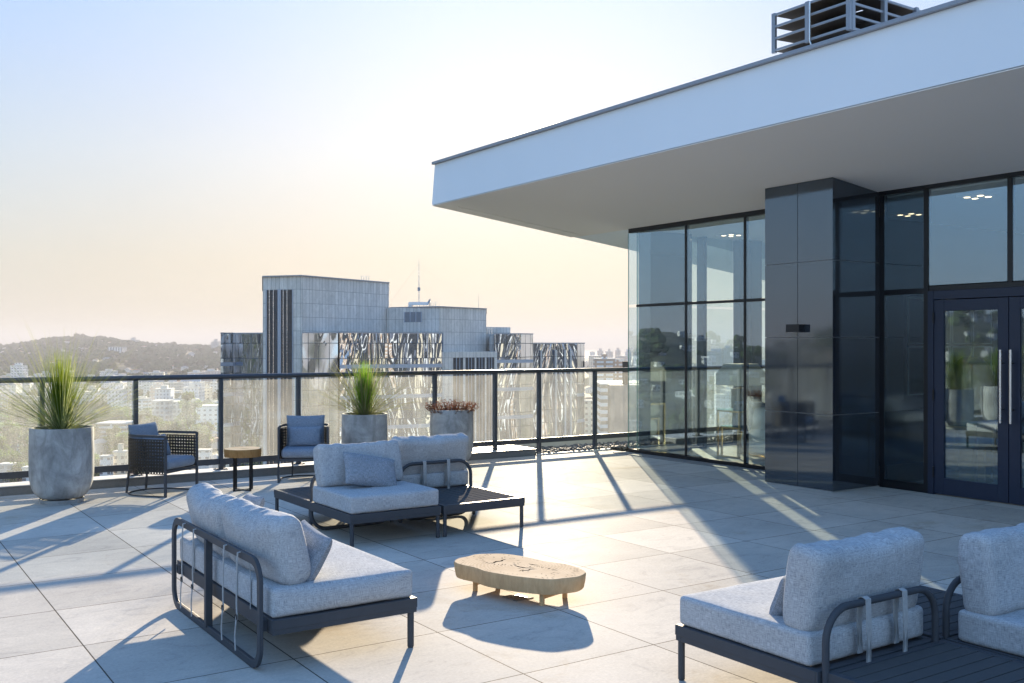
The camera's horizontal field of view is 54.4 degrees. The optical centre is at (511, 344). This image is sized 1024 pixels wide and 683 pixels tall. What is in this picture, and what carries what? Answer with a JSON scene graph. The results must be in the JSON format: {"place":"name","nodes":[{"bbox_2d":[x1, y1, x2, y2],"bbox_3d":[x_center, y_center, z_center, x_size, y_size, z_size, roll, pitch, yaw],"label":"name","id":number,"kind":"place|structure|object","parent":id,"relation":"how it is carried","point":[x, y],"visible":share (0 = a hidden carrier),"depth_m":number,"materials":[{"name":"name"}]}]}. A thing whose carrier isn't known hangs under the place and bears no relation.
{"place":"outdoors","nodes":[
{"label":"outdoors","id":0,"kind":"place"},
{"bbox_2d":[0,342,764,349],"bbox_3d":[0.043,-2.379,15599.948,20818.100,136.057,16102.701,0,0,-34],"label":"hills","id":1,"kind":"structure","parent":0,"point":[624,346],"depth_m":15934.25,"materials":[{"name":"plant"}]},
{"bbox_2d":[0,343,764,459],"bbox_3d":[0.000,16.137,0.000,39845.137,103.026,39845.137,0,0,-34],"label":"ground","id":2,"kind":"structure","parent":0,"point":[122,366],"depth_m":1814.36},
{"bbox_2d":[0,392,8,407],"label":"city block","id":3,"kind":"structure","parent":2,"relation":"on","point":[3,397],"depth_m":829.35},
{"bbox_2d":[0,433,11,453],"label":"tree","id":4,"kind":"object","parent":2,"relation":"on","point":[3,445],"visible":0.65,"depth_m":504.57,"materials":[{"name":"green plant"}]},
{"bbox_2d":[0,406,14,423],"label":"tree","id":5,"kind":"object","parent":2,"relation":"on","point":[10,416],"visible":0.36,"depth_m":712.31,"materials":[{"name":"green plant"}]},
{"bbox_2d":[0,462,18,482],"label":"house","id":6,"kind":"structure","parent":2,"relation":"on","point":[5,466],"depth_m":410.00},
{"bbox_2d":[0,450,20,461],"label":"tree","id":7,"kind":"object","parent":2,"relation":"on","point":[12,455],"visible":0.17,"depth_m":442.85,"materials":[{"name":"green plant"}]},
{"bbox_2d":[0,420,22,444],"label":"tree","id":8,"kind":"object","parent":2,"relation":"on","point":[8,432],"visible":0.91,"depth_m":607.84,"materials":[{"name":"green plant"}]},
{"bbox_2d":[0,460,27,482],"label":"tree","id":9,"kind":"object","parent":2,"relation":"on","point":[19,465],"visible":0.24,"depth_m":409.63,"materials":[{"name":"green plant"}]},
{"bbox_2d":[8,394,22,407],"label":"tree","id":10,"kind":"object","parent":2,"relation":"on","point":[12,395],"visible":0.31,"depth_m":877.31,"materials":[{"name":"green plant"}]},
{"bbox_2d":[9,383,22,394],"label":"city block","id":11,"kind":"structure","parent":2,"relation":"on","point":[12,385],"depth_m":996.24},
{"bbox_2d":[10,363,27,377],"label":"apartment building","id":12,"kind":"structure","parent":2,"relation":"on","point":[24,370],"depth_m":1150.00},
{"bbox_2d":[9,393,34,404],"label":"city block","id":13,"kind":"structure","parent":2,"relation":"on","point":[26,396],"depth_m":890.17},
{"bbox_2d":[16,450,27,463],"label":"tree","id":14,"kind":"object","parent":2,"relation":"on","point":[25,458],"visible":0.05,"depth_m":438.23,"materials":[{"name":"green plant"}]},
{"bbox_2d":[11,404,33,423],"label":"tree","id":15,"kind":"object","parent":2,"relation":"on","point":[18,420],"visible":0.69,"depth_m":756.92,"materials":[{"name":"green plant"}]},
{"bbox_2d":[17,430,28,449],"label":"tree","id":16,"kind":"object","parent":2,"relation":"on","point":[21,439],"visible":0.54,"depth_m":550.05,"materials":[{"name":"green plant"}]},
{"bbox_2d":[19,418,39,434],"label":"tree","id":17,"kind":"object","parent":2,"relation":"on","point":[27,424],"visible":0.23,"depth_m":592.32,"materials":[{"name":"green plant"}]},
{"bbox_2d":[70,388,94,404],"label":"city block","id":18,"kind":"structure","parent":2,"relation":"on","point":[90,396],"depth_m":842.33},
{"bbox_2d":[81,400,101,418],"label":"tree","id":19,"kind":"object","parent":2,"relation":"on","point":[93,407],"visible":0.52,"depth_m":796.03,"materials":[{"name":"green plant"}]},
{"bbox_2d":[94,453,99,476],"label":"tree","id":20,"kind":"object","parent":2,"relation":"on","point":[96,460],"visible":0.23,"depth_m":429.95,"materials":[{"name":"green plant"}]},
{"bbox_2d":[94,438,111,455],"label":"house","id":21,"kind":"structure","parent":2,"relation":"on","point":[99,449],"depth_m":544.90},
{"bbox_2d":[99,455,113,475],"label":"house","id":22,"kind":"structure","parent":2,"relation":"on","point":[106,460],"depth_m":420.00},
{"bbox_2d":[99,369,117,381],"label":"city block","id":23,"kind":"structure","parent":2,"relation":"on","point":[115,373],"depth_m":1395.31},
{"bbox_2d":[104,425,120,439],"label":"tree","id":24,"kind":"object","parent":2,"relation":"on","point":[113,430],"visible":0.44,"depth_m":547.78,"materials":[{"name":"green plant"}]},
{"bbox_2d":[102,410,124,421],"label":"tree","id":25,"kind":"object","parent":2,"relation":"on","point":[115,417],"visible":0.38,"depth_m":727.80,"materials":[{"name":"green plant"}]},
{"bbox_2d":[95,420,132,439],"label":"school building","id":26,"kind":"structure","parent":2,"relation":"on","point":[107,425],"depth_m":640.00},
{"bbox_2d":[103,430,128,453],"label":"tree","id":27,"kind":"object","parent":2,"relation":"on","point":[123,434],"visible":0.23,"depth_m":541.55,"materials":[{"name":"green plant"}]},
{"bbox_2d":[107,385,126,409],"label":"apartment building","id":28,"kind":"structure","parent":2,"relation":"on","point":[120,390],"depth_m":820.00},
{"bbox_2d":[108,347,126,356],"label":"apartment building","id":29,"kind":"structure","parent":2,"relation":"on","point":[121,349],"depth_m":2049.99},
{"bbox_2d":[109,406,128,418],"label":"tree","id":30,"kind":"object","parent":2,"relation":"on","point":[126,413],"visible":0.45,"depth_m":735.58,"materials":[{"name":"green plant"}]},
{"bbox_2d":[111,437,127,449],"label":"tree","id":31,"kind":"object","parent":2,"relation":"on","point":[114,442],"visible":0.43,"depth_m":533.61,"materials":[{"name":"green plant"}]},
{"bbox_2d":[113,443,127,474],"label":"house","id":32,"kind":"structure","parent":2,"relation":"on","point":[120,456],"depth_m":425.00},
{"bbox_2d":[124,382,132,405],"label":"apartment building","id":33,"kind":"structure","parent":2,"relation":"on","point":[129,385],"depth_m":830.00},
{"bbox_2d":[138,398,151,416],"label":"apartment building","id":34,"kind":"structure","parent":2,"relation":"on","point":[142,402],"depth_m":800.00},
{"bbox_2d":[138,407,151,423],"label":"tree","id":35,"kind":"object","parent":2,"relation":"on","point":[143,413],"visible":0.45,"depth_m":652.93,"materials":[{"name":"green plant"}]},
{"bbox_2d":[143,380,163,395],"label":"city block","id":36,"kind":"structure","parent":2,"relation":"on","point":[146,388],"depth_m":1103.74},
{"bbox_2d":[144,414,163,429],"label":"tree","id":37,"kind":"object","parent":2,"relation":"on","point":[151,419],"visible":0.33,"depth_m":646.03,"materials":[{"name":"green plant"}]},
{"bbox_2d":[149,383,162,399],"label":"apartment building","id":38,"kind":"structure","parent":2,"relation":"on","point":[154,386],"depth_m":920.00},
{"bbox_2d":[151,400,173,421],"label":"apartment building","id":39,"kind":"structure","parent":2,"relation":"on","point":[165,413],"depth_m":690.00,"materials":[{"name":"concrete"}]},
{"bbox_2d":[155,385,174,399],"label":"city block","id":40,"kind":"structure","parent":2,"relation":"on","point":[166,391],"depth_m":842.15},
{"bbox_2d":[162,380,182,389],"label":"city block","id":41,"kind":"structure","parent":2,"relation":"on","point":[175,384],"depth_m":1106.36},
{"bbox_2d":[159,420,186,436],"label":"tree","id":42,"kind":"object","parent":2,"relation":"on","point":[166,425],"visible":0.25,"depth_m":597.49,"materials":[{"name":"green plant"}]},
{"bbox_2d":[173,400,190,420],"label":"apartment building","id":43,"kind":"structure","parent":2,"relation":"on","point":[176,409],"depth_m":700.00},
{"bbox_2d":[177,391,202,436],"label":"tree","id":44,"kind":"object","parent":2,"relation":"on","point":[187,409],"visible":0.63,"depth_m":557.72,"materials":[{"name":"green plant"}]},
{"bbox_2d":[183,384,199,398],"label":"city block","id":45,"kind":"structure","parent":2,"relation":"on","point":[193,387],"depth_m":870.93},
{"bbox_2d":[188,379,204,401],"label":"apartment building","id":46,"kind":"structure","parent":2,"relation":"on","point":[199,383],"depth_m":882.25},
{"bbox_2d":[186,423,215,448],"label":"tree","id":47,"kind":"object","parent":2,"relation":"on","point":[203,436],"visible":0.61,"depth_m":547.21,"materials":[{"name":"green plant"}]},
{"bbox_2d":[198,448,212,468],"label":"house","id":48,"kind":"structure","parent":2,"relation":"on","point":[204,453],"depth_m":450.00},
{"bbox_2d":[195,404,217,426],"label":"apartment building","id":49,"kind":"structure","parent":2,"relation":"on","point":[209,412],"depth_m":640.43,"materials":[{"name":"concrete"}]},
{"bbox_2d":[197,421,217,435],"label":"tree","id":50,"kind":"object","parent":2,"relation":"on","point":[210,426],"visible":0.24,"depth_m":618.42,"materials":[{"name":"green plant"}]},
{"bbox_2d":[205,384,212,401],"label":"apartment building","id":51,"kind":"structure","parent":2,"relation":"on","point":[208,391],"depth_m":900.00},
{"bbox_2d":[209,380,217,392],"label":"apartment building","id":52,"kind":"structure","parent":2,"relation":"on","point":[214,384],"depth_m":1000.00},
{"bbox_2d":[0,335,764,426],"bbox_3d":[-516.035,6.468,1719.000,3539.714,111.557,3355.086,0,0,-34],"label":"woodland","id":53,"kind":"object","parent":2,"relation":"on","point":[164,351],"visible":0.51,"depth_m":1974.90,"materials":[{"name":"plant"}]},
{"bbox_2d":[585,400,591,434],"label":"apartment building","id":54,"kind":"structure","parent":2,"relation":"on","point":[588,417],"depth_m":520.00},
{"bbox_2d":[589,356,600,385],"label":"apartment building","id":55,"kind":"structure","parent":2,"relation":"on","point":[590,366],"depth_m":1499.99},
{"bbox_2d":[593,354,614,380],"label":"apartment building","id":56,"kind":"structure","parent":2,"relation":"on","point":[603,361],"depth_m":700.00,"materials":[{"name":"concrete"}]},
{"bbox_2d":[597,381,638,433],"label":"office block","id":57,"kind":"structure","parent":2,"relation":"on","point":[602,407],"depth_m":400.00,"materials":[{"name":"concrete"}]},
{"bbox_2d":[615,359,624,380],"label":"apartment building","id":58,"kind":"structure","parent":2,"relation":"on","point":[618,374],"depth_m":760.00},
{"bbox_2d":[608,361,638,432],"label":"apartment building","id":59,"kind":"structure","parent":2,"relation":"on","point":[617,408],"depth_m":148.00,"materials":[{"name":"concrete"}]},
{"bbox_2d":[629,371,638,380],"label":"city block","id":60,"kind":"structure","parent":2,"relation":"on","point":[632,375],"depth_m":1480.77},
{"bbox_2d":[633,349,638,365],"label":"apartment building","id":61,"kind":"structure","parent":2,"relation":"on","point":[635,357],"depth_m":1899.99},
{"bbox_2d":[707,349,721,375],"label":"apartment building","id":62,"kind":"structure","parent":2,"relation":"on","point":[714,357],"depth_m":1899.99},
{"bbox_2d":[714,390,731,417],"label":"city block","id":63,"kind":"structure","parent":2,"relation":"on","point":[723,400],"depth_m":791.70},
{"bbox_2d":[722,346,732,365],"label":"apartment building","id":64,"kind":"structure","parent":2,"relation":"on","point":[727,354],"depth_m":1699.99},
{"bbox_2d":[432,0,1023,505],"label":"penthouse building","id":65,"kind":"structure","parent":2,"relation":"on","point":[834,192],"depth_m":11.37,"materials":[{"name":"paint"}]},
{"bbox_2d":[0,449,535,495],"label":"kerb","id":66,"kind":"structure","parent":65,"relation":"on","point":[22,490],"depth_m":12.15,"materials":[{"name":"concrete"}]},
{"bbox_2d":[0,445,535,487],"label":"kerb coping","id":67,"kind":"object","parent":66,"relation":"on","point":[503,448],"visible":0.52,"depth_m":12.36,"materials":[{"name":"concrete"}]},
{"bbox_2d":[0,365,764,478],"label":"glass railing","id":68,"kind":"object","parent":67,"relation":"on","point":[220,461],"visible":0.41,"depth_m":13.68,"materials":[{"name":"glass"}]},
{"bbox_2d":[717,408,764,458],"bbox_3d":[3.331,1.274,14.479,0.544,0.692,0.440,0,0,-34],"label":"glass side table","id":69,"kind":"object","parent":65,"relation":"on","point":[740,450],"visible":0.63,"depth_m":14.43,"materials":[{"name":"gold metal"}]},
{"bbox_2d":[716,363,764,407],"bbox_3d":[3.331,0.600,14.479,0.510,0.650,0.510,0,0,-34],"label":"table lamp","id":70,"kind":"object","parent":69,"relation":"on","point":[730,374],"visible":0.79,"depth_m":14.35,"materials":[{"name":"white metal"}]},
{"bbox_2d":[741,406,766,455],"bbox_3d":[4.009,1.221,14.296,1.183,0.786,1.228,0,0,-34],"label":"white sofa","id":71,"kind":"object","parent":65,"relation":"on","point":[757,439],"visible":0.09,"depth_m":14.10,"materials":[{"name":"fabric"}]},
{"bbox_2d":[732,401,764,431],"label":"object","id":72,"kind":"object","parent":71,"relation":"on","point":[740,404],"visible":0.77,"depth_m":14.24,"materials":[{"name":"fabric"}]},
{"bbox_2d":[786,324,803,331],"bbox_3d":[3.264,-0.189,11.480,0.099,0.092,0.190,0,0,-34],"label":"wall light","id":73,"kind":"object","parent":65,"relation":"attached to","point":[794,327],"visible":1,"depth_m":11.42,"materials":[{"name":"black metal"}]},
{"bbox_2d":[771,0,920,53],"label":"rooftop louvre","id":74,"kind":"object","parent":65,"relation":"on","point":[811,22],"visible":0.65,"depth_m":13.05,"materials":[{"name":"metal"}]},
{"bbox_2d":[932,297,1008,502],"bbox_3d":[4.877,0.573,10.633,0.127,2.131,0.855,0,0,-34],"label":"door","id":75,"kind":"structure","parent":65,"relation":"in","point":[999,492],"depth_m":10.64,"materials":[{"name":"black metal"}]},
{"bbox_2d":[1009,297,1023,504],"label":"door","id":76,"kind":"structure","parent":65,"relation":"in","point":[1016,304],"depth_m":10.21,"materials":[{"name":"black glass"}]},
{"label":"gravel bed","id":77,"kind":"structure","parent":65,"relation":"on","visible":0},
{"bbox_2d":[536,448,609,454],"bbox_3d":[0.954,1.654,15.257,1.415,0.048,0.024,0,0,-34],"label":"deck edge","id":78,"kind":"object","parent":77,"relation":"on","point":[573,451],"visible":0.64,"depth_m":15.22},
{"bbox_2d":[516,430,732,447],"bbox_3d":[3.095,1.602,17.695,7.700,0.154,0.260,0,0,-34],"label":"parapet ledge","id":79,"kind":"object","parent":77,"relation":"on","point":[605,440],"depth_m":16.31,"materials":[{"name":"concrete"}]},
{"bbox_2d":[530,433,732,454],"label":"pebbles","id":80,"kind":"object","parent":77,"relation":"on","point":[618,445],"visible":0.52,"depth_m":15.91,"materials":[{"name":"gravel"}]},
{"bbox_2d":[220,275,584,467],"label":"office tower","id":81,"kind":"structure","parent":0,"point":[312,322],"depth_m":122.94,"materials":[{"name":"stone"}]},
{"bbox_2d":[405,312,420,321],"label":"window","id":82,"kind":"structure","parent":81,"relation":"in","point":[407,314],"depth_m":129.06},
{"bbox_2d":[0,0,952,343],"label":"sky","id":83,"kind":"structure","parent":0,"point":[160,160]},
{"bbox_2d":[0,450,1023,682],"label":"terrace floor","id":84,"kind":"structure","parent":0,"point":[645,544],"depth_m":7.25,"materials":[{"name":"tile"}]},
{"bbox_2d":[28,425,93,504],"bbox_3d":[-4.731,1.258,10.461,0.630,0.785,0.630,0,0,3],"label":"planter","id":85,"kind":"object","parent":84,"relation":"on","point":[60,466],"visible":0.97,"depth_m":10.21,"materials":[{"name":"concrete"}]},
{"bbox_2d":[0,321,163,431],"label":"grass plant","id":86,"kind":"object","parent":85,"relation":"in","point":[60,401],"depth_m":10.37,"materials":[{"name":"plant"}]},
{"bbox_2d":[125,430,197,497],"bbox_3d":[-3.939,1.315,11.107,0.635,0.669,0.604,0,0,16],"label":"armchair","id":87,"kind":"object","parent":84,"relation":"on","point":[165,464],"visible":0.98,"depth_m":10.88,"materials":[{"name":"metal"}]},
{"bbox_2d":[128,422,158,456],"bbox_3d":[-4.111,1.065,11.157,0.134,0.380,0.480,-13,-4,16],"label":"throw pillow","id":88,"kind":"object","parent":87,"relation":"on","point":[146,429],"visible":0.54,"depth_m":11.07,"materials":[{"name":"fabric"}]},
{"bbox_2d":[143,434,170,457],"bbox_3d":[-3.971,1.130,11.137,0.104,0.250,0.400,-21,-6,15],"label":"throw pillow","id":89,"kind":"object","parent":87,"relation":"on","point":[168,450],"visible":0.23,"depth_m":11.16,"materials":[{"name":"fabric"}]},
{"bbox_2d":[224,446,260,491],"bbox_3d":[-3.050,1.412,11.301,0.410,0.476,0.411,0,0,36],"label":"round side table","id":90,"kind":"object","parent":84,"relation":"on","point":[249,452],"visible":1,"depth_m":11.19,"materials":[{"name":"brown wood"}]},
{"bbox_2d":[172,483,416,667],"bbox_3d":[-1.365,1.260,5.880,0.902,0.779,1.726,0,0,-34],"label":"sofa","id":91,"kind":"object","parent":84,"relation":"on","point":[248,560],"visible":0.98,"depth_m":5.32,"materials":[{"name":"fabric"}]},
{"bbox_2d":[243,493,264,506],"bbox_3d":[-1.701,1.090,6.377,0.125,0.280,0.450,31,-17,-20],"label":"throw pillow","id":92,"kind":"object","parent":91,"relation":"on","point":[256,500],"visible":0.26,"depth_m":6.23,"materials":[{"name":"fabric"}]},
{"bbox_2d":[301,519,331,581],"bbox_3d":[-1.116,1.120,5.373,0.125,0.280,0.450,33,-12,-29],"label":"throw pillow","id":93,"kind":"object","parent":91,"relation":"on","point":[319,544],"visible":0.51,"depth_m":5.21,"materials":[{"name":"fabric"}]},
{"bbox_2d":[277,423,328,482],"bbox_3d":[-2.545,1.315,12.224,0.604,0.669,0.635,0,0,-8],"label":"armchair","id":94,"kind":"object","parent":84,"relation":"on","point":[285,453],"visible":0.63,"depth_m":11.94,"materials":[{"name":"fabric"}]},
{"bbox_2d":[288,426,321,445],"bbox_3d":[-2.554,1.130,12.283,0.400,0.250,0.103,0,-16,-8],"label":"throw pillow","id":95,"kind":"object","parent":94,"relation":"on","point":[304,436],"visible":0.99,"depth_m":12.24,"materials":[{"name":"fabric"}]},
{"bbox_2d":[286,415,324,445],"bbox_3d":[-2.573,1.065,12.411,0.470,0.380,0.134,0,-10,-8],"label":"throw pillow","id":96,"kind":"object","parent":94,"relation":"on","point":[306,421],"visible":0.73,"depth_m":12.38,"materials":[{"name":"fabric"}]},
{"bbox_2d":[274,486,393,525],"bbox_3d":[-1.679,1.514,9.370,0.845,0.272,0.865,0,0,-34],"label":"slat table","id":97,"kind":"object","parent":84,"relation":"on","point":[299,496],"visible":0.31,"depth_m":9.24,"materials":[{"name":"metal"}]},
{"bbox_2d":[341,412,387,443],"bbox_3d":[-1.914,1.272,12.936,0.594,0.757,0.594,0,0,-6],"label":"planter","id":98,"kind":"object","parent":84,"relation":"on","point":[358,429],"visible":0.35,"depth_m":12.68,"materials":[{"name":"concrete"}]},
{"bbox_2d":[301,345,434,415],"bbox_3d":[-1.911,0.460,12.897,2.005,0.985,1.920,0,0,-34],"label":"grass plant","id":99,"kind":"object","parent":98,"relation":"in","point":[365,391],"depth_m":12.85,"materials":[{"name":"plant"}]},
{"bbox_2d":[309,440,440,546],"bbox_3d":[-1.206,1.258,8.649,0.845,0.785,0.913,0,0,-34],"label":"sofa module","id":100,"kind":"object","parent":84,"relation":"on","point":[333,495],"visible":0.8,"depth_m":8.49,"materials":[{"name":"fabric"}]},
{"bbox_2d":[343,452,396,486],"bbox_3d":[-1.235,1.105,8.692,0.500,0.310,0.144,13,-42,-31],"label":"throw pillow","id":101,"kind":"object","parent":100,"relation":"on","point":[366,470],"visible":0.94,"depth_m":8.62,"materials":[{"name":"fabric"}]},
{"bbox_2d":[391,433,471,519],"bbox_3d":[-0.967,1.257,9.851,0.845,0.787,0.913,0,0,-34],"label":"sofa module","id":102,"kind":"object","parent":84,"relation":"on","point":[437,461],"visible":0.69,"depth_m":9.55,"materials":[{"name":"fabric"}]},
{"bbox_2d":[430,408,473,465],"bbox_3d":[-0.822,1.264,13.599,0.594,0.772,0.594,0,0,1],"label":"planter","id":103,"kind":"object","parent":84,"relation":"on","point":[449,421],"visible":0.38,"depth_m":13.36,"materials":[{"name":"concrete"}]},
{"bbox_2d":[422,399,478,413],"bbox_3d":[-0.826,0.843,13.600,0.833,0.218,0.796,0,0,-34],"label":"red shrub","id":104,"kind":"object","parent":103,"relation":"on","point":[452,405],"visible":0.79,"depth_m":13.50,"materials":[{"name":"plant"}]},
{"bbox_2d":[399,486,524,536],"bbox_3d":[-0.474,1.514,9.120,0.845,0.272,0.865,0,0,-34],"label":"slat table","id":105,"kind":"object","parent":84,"relation":"on","point":[473,499],"visible":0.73,"depth_m":8.92,"materials":[{"name":"metal"}]},
{"bbox_2d":[454,554,585,605],"bbox_3d":[0.047,1.556,6.581,0.954,0.188,0.509,0,0,40],"label":"log coffee table","id":106,"kind":"object","parent":84,"relation":"on","point":[544,580],"visible":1,"depth_m":6.42,"materials":[{"name":"brown wood"}]},
{"bbox_2d":[675,527,938,682],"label":"sofa module","id":107,"kind":"object","parent":84,"relation":"on","point":[844,599],"visible":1,"depth_m":4.45,"materials":[{"name":"fabric"}]},
{"bbox_2d":[769,575,785,615],"bbox_3d":[1.374,1.150,4.638,0.440,0.230,0.124,0,23,-37],"label":"throw pillow","id":108,"kind":"object","parent":107,"relation":"on","point":[776,607],"visible":0.16,"depth_m":4.51,"materials":[{"name":"fabric"}]},
{"bbox_2d":[828,639,1023,682],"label":"slat table","id":109,"kind":"object","parent":84,"relation":"on","point":[944,661],"visible":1,"depth_m":4.25,"materials":[{"name":"metal"}]},
{"bbox_2d":[916,585,964,639],"bbox_3d":[2.125,1.514,5.277,0.845,0.272,0.865,0,0,-34],"label":"slat table","id":110,"kind":"object","parent":84,"relation":"on","point":[956,605],"visible":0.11,"depth_m":5.19,"materials":[{"name":"metal"}]},
{"bbox_2d":[942,523,1023,660],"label":"sofa module","id":111,"kind":"object","parent":84,"relation":"on","point":[990,578],"visible":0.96,"depth_m":4.57,"materials":[{"name":"fabric"}]},
{"bbox_2d":[502,593,533,600],"bbox_3d":[0.037,1.646,6.499,0.150,0.006,0.150,0,0,-40],"label":"floor drain","id":112,"kind":"object","parent":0,"point":[517,597],"visible":1,"depth_m":6.48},
{"bbox_2d":[585,350,764,357],"bbox_3d":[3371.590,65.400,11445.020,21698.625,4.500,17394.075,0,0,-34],"label":"water","id":113,"kind":"structure","parent":0,"point":[587,353],"depth_m":8173.67,"materials":[{"name":"grey liquid"}]},
{"bbox_2d":[946,421,993,481],"bbox_3d":[5.355,1.274,11.743,0.440,0.692,0.544,0,0,45],"label":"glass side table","id":114,"kind":"object","parent":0,"point":[972,447],"visible":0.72,"depth_m":11.74,"materials":[{"name":"metal"}]},
{"bbox_2d":[946,356,996,479],"bbox_3d":[5.630,0.880,12.229,0.600,1.480,0.600,0,0,-34],"label":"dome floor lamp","id":115,"kind":"object","parent":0,"point":[970,388],"visible":0.93,"depth_m":12.01,"materials":[{"name":"glass"}]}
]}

